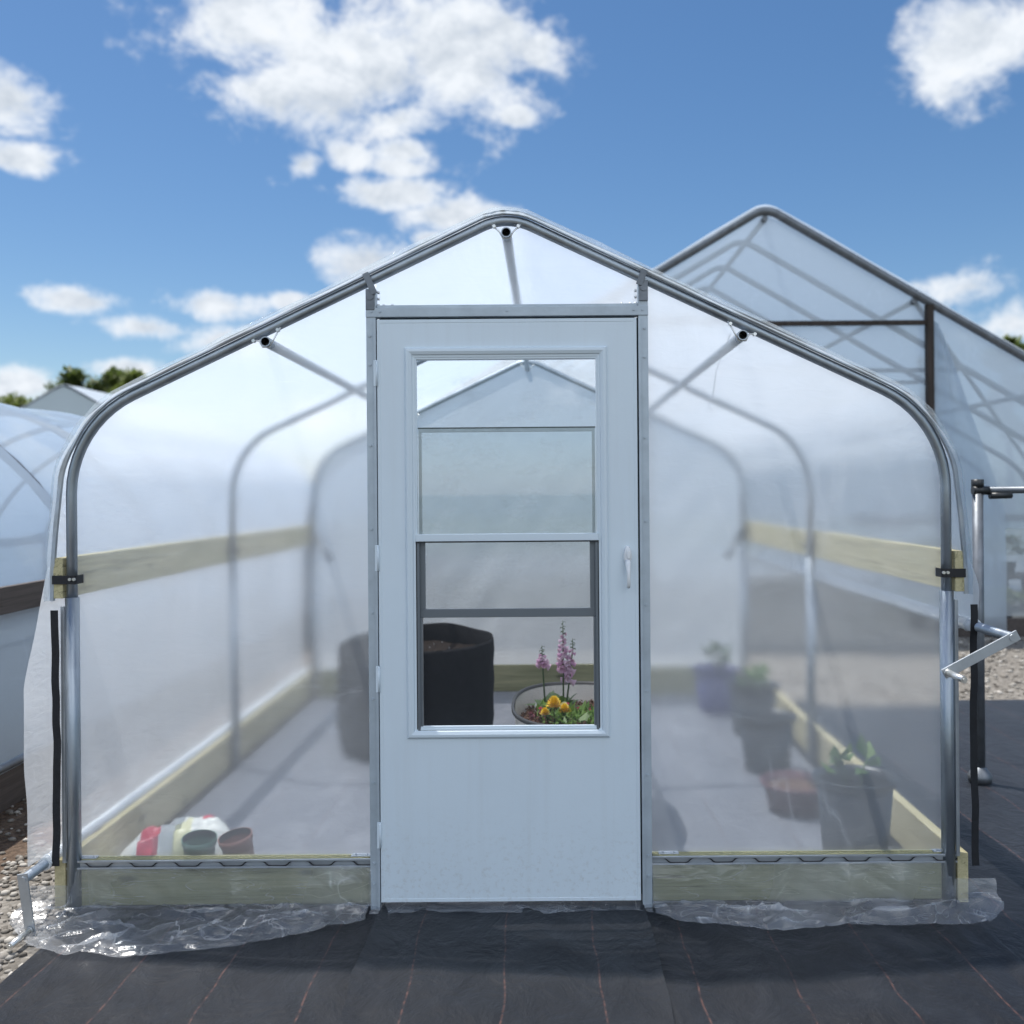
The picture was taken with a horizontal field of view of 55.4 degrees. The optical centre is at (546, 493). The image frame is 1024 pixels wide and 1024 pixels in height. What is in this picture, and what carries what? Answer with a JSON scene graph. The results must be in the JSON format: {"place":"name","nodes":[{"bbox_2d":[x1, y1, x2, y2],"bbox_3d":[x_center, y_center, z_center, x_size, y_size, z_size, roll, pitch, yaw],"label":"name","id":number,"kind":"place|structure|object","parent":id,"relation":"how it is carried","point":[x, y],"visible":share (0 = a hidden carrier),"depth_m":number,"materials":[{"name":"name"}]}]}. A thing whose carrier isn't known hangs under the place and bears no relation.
{"place":"outdoors","nodes":[
{"label":"outdoors","id":0,"kind":"place"},
{"bbox_2d":[0,492,1023,978],"bbox_3d":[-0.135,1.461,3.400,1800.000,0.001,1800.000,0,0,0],"label":"ground","id":1,"kind":"structure","parent":0,"point":[18,846],"depth_m":7.91,"materials":[{"name":"grey gravel"}]},
{"bbox_2d":[0,635,34,763],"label":"greenhouse","id":2,"kind":"object","parent":1,"relation":"on","point":[14,657],"visible":0.09,"depth_m":5.48,"materials":[{"name":"plastic"}]},
{"bbox_2d":[0,391,37,407],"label":"broadleaf tree","id":3,"kind":"object","parent":1,"relation":"on","point":[15,401],"visible":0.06,"depth_m":58.71,"materials":[{"name":"green plant"}]},
{"bbox_2d":[0,403,92,812],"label":"poly tunnel","id":4,"kind":"structure","parent":1,"relation":"on","point":[35,444],"depth_m":5.33,"materials":[{"name":"plastic"}]},
{"bbox_2d":[43,365,88,392],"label":"broadleaf tree","id":5,"kind":"object","parent":1,"relation":"on","point":[75,376],"visible":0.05,"depth_m":58.08,"materials":[{"name":"green plant"}]},
{"bbox_2d":[20,384,119,418],"bbox_3d":[-14.053,-0.812,34.335,8.900,4.754,12.230,0,0,0],"label":"gabled greenhouse","id":6,"kind":"object","parent":1,"relation":"on","point":[79,401],"visible":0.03,"depth_m":28.36,"materials":[{"name":"plastic"}]},
{"bbox_2d":[84,365,125,393],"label":"broadleaf tree","id":7,"kind":"object","parent":1,"relation":"on","point":[110,377],"visible":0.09,"depth_m":59.64,"materials":[{"name":"green plant"}]},
{"bbox_2d":[107,367,148,395],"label":"broadleaf tree","id":8,"kind":"object","parent":1,"relation":"on","point":[134,375],"visible":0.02,"depth_m":52.95,"materials":[{"name":"green plant"}]},
{"bbox_2d":[0,902,384,1023],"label":"ground fabric","id":9,"kind":"object","parent":1,"relation":"on","point":[265,963],"visible":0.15,"depth_m":3.00,"materials":[{"name":"black fabric"}]},
{"bbox_2d":[338,691,674,1023],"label":"ground fabric","id":10,"kind":"object","parent":1,"relation":"on","point":[543,962],"visible":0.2,"depth_m":2.95,"materials":[{"name":"black fabric"}]},
{"bbox_2d":[493,692,641,894],"bbox_3d":[-0.125,1.426,5.235,3.000,0.005,3.570,0,0,0],"label":"floor fabric","id":11,"kind":"object","parent":10,"relation":"on","point":[503,718],"visible":0.01,"depth_m":6.47,"materials":[{"name":"grey fabric"}]},
{"bbox_2d":[423,623,493,725],"bbox_3d":[-0.744,1.119,5.619,0.882,0.634,0.885,0,0,0],"label":"grow bag","id":12,"kind":"object","parent":11,"relation":"on","point":[451,683],"visible":0.33,"depth_m":5.32,"materials":[{"name":"black fabric"}]},
{"bbox_2d":[511,681,593,724],"bbox_3d":[0.148,1.178,4.345,0.607,0.501,0.941,0,0,0],"label":"oval tub","id":13,"kind":"object","parent":11,"relation":"on","point":[529,695],"visible":0.12,"depth_m":4.70,"materials":[{"name":"grey plastic"}]},
{"bbox_2d":[528,704,545,721],"bbox_3d":[-0.050,0.968,4.268,0.104,0.095,0.113,0,0,-37],"label":"maroon plant","id":14,"kind":"object","parent":13,"relation":"on","point":[535,714],"visible":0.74,"depth_m":4.26,"materials":[{"name":"red plant"}]},
{"bbox_2d":[526,646,553,708],"bbox_3d":[-0.009,0.866,4.562,0.166,0.305,0.113,0,0,22],"label":"foxglove","id":15,"kind":"object","parent":13,"relation":"on","point":[542,664],"visible":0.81,"depth_m":4.56,"materials":[{"name":"pink plant"}]},
{"bbox_2d":[534,698,571,717],"bbox_3d":[0.037,0.971,4.417,0.203,0.099,0.200,0,0,0],"label":"bedding flower","id":16,"kind":"object","parent":13,"relation":"on","point":[543,703],"visible":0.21,"depth_m":4.43,"materials":[{"name":"green plant"}]},
{"bbox_2d":[539,695,570,724],"bbox_3d":[0.035,0.952,4.266,0.145,0.136,0.194,0,0,0],"label":"bedding flower","id":17,"kind":"object","parent":13,"relation":"in","point":[556,703],"visible":0.73,"depth_m":4.23,"materials":[{"name":"yellow plant"}]},
{"bbox_2d":[549,621,578,707],"bbox_3d":[0.085,0.805,4.523,0.187,0.426,0.137,0,0,35],"label":"foxglove","id":18,"kind":"object","parent":13,"relation":"on","point":[568,674],"visible":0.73,"depth_m":4.53,"materials":[{"name":"pink plant"}]},
{"bbox_2d":[550,701,577,720],"bbox_3d":[0.077,0.971,4.329,0.134,0.094,0.142,0,0,-23],"label":"bedding flower","id":19,"kind":"object","parent":13,"relation":"on","point":[569,713],"visible":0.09,"depth_m":4.32,"materials":[{"name":"green plant"}]},
{"bbox_2d":[556,700,593,724],"bbox_3d":[0.168,0.964,4.195,0.272,0.110,0.288,0,0,0],"label":"bedding flower","id":20,"kind":"object","parent":13,"relation":"in","point":[588,716],"visible":0.45,"depth_m":4.19,"materials":[{"name":"green plant"}]},
{"bbox_2d":[6,210,1020,949],"bbox_3d":[-0.134,0.249,5.061,3.366,2.483,4.199,0,0,0],"label":"greenhouse","id":21,"kind":"object","parent":1,"relation":"on","point":[712,536],"visible":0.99,"depth_m":3.42,"materials":[{"name":"plastic"}]},
{"bbox_2d":[373,318,640,901],"bbox_3d":[-0.138,0.405,3.376,0.913,2.020,0.083,0,0,0],"label":"door","id":22,"kind":"structure","parent":21,"relation":"in","point":[537,812],"depth_m":3.38,"materials":[{"name":"white paint"}]},
{"bbox_2d":[427,207,1023,636],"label":"hoop house","id":23,"kind":"structure","parent":1,"relation":"on","point":[929,371],"depth_m":10.88,"materials":[{"name":"plastic"}]},
{"bbox_2d":[645,899,1023,1023],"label":"ground fabric","id":24,"kind":"object","parent":1,"relation":"on","point":[879,961],"visible":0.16,"depth_m":2.98,"materials":[{"name":"black fabric"}]},
{"bbox_2d":[915,329,963,441],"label":"broadleaf tree","id":25,"kind":"object","parent":1,"relation":"on","point":[945,381],"visible":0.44,"depth_m":58.90,"materials":[{"name":"green plant"}]},
{"bbox_2d":[959,700,1023,961],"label":"ground fabric","id":26,"kind":"object","parent":1,"relation":"on","point":[994,904],"visible":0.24,"depth_m":4.26,"materials":[{"name":"black fabric"}]},
{"bbox_2d":[967,479,1023,784],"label":"pipe stand","id":27,"kind":"object","parent":26,"relation":"on","point":[979,489],"visible":0.82,"depth_m":4.82,"materials":[{"name":"metal"}]},
{"bbox_2d":[979,334,1023,513],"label":"broadleaf tree","id":28,"kind":"object","parent":1,"relation":"on","point":[997,359],"visible":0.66,"depth_m":57.16,"materials":[{"name":"green plant"}]},
{"bbox_2d":[984,572,1023,610],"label":"plant bench","id":29,"kind":"object","parent":1,"relation":"on","point":[1005,579],"visible":0.32,"depth_m":11.79,"materials":[{"name":"grey wood"}]},
{"bbox_2d":[952,536,966,549],"bbox_3d":[4.891,0.749,11.953,0.433,0.500,0.482,0,0,0],"label":"potted shrub","id":30,"kind":"object","parent":29,"relation":"on","point":[957,545],"visible":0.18,"depth_m":11.88,"materials":[{"name":"green plant"}]},
{"bbox_2d":[966,537,999,575],"bbox_3d":[5.264,0.730,11.842,0.452,0.533,0.452,0,0,0],"label":"potted shrub","id":31,"kind":"object","parent":29,"relation":"on","point":[990,548],"visible":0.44,"depth_m":11.79,"materials":[{"name":"green plant"}]},
{"bbox_2d":[989,534,1023,574],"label":"potted shrub","id":32,"kind":"object","parent":29,"relation":"on","point":[1007,567],"visible":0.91,"depth_m":11.88,"materials":[{"name":"green plant"}]},
{"bbox_2d":[986,586,1023,617],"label":"potted shrub","id":33,"kind":"object","parent":1,"relation":"on","point":[1004,612],"visible":0.91,"depth_m":10.59,"materials":[{"name":"green plant"}]},
{"bbox_2d":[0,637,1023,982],"bbox_3d":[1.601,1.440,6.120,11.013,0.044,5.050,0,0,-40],"label":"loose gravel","id":34,"kind":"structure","parent":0,"point":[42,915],"depth_m":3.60,"materials":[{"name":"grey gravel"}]},
{"bbox_2d":[0,0,1023,491],"label":"sky","id":35,"kind":"structure","parent":0,"point":[176,176],"materials":[{"name":"blue"}]},
{"bbox_2d":[1015,588,1023,607],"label":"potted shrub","id":36,"kind":"object","parent":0,"point":[1021,595],"visible":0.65,"depth_m":10.76,"materials":[{"name":"green plant"}]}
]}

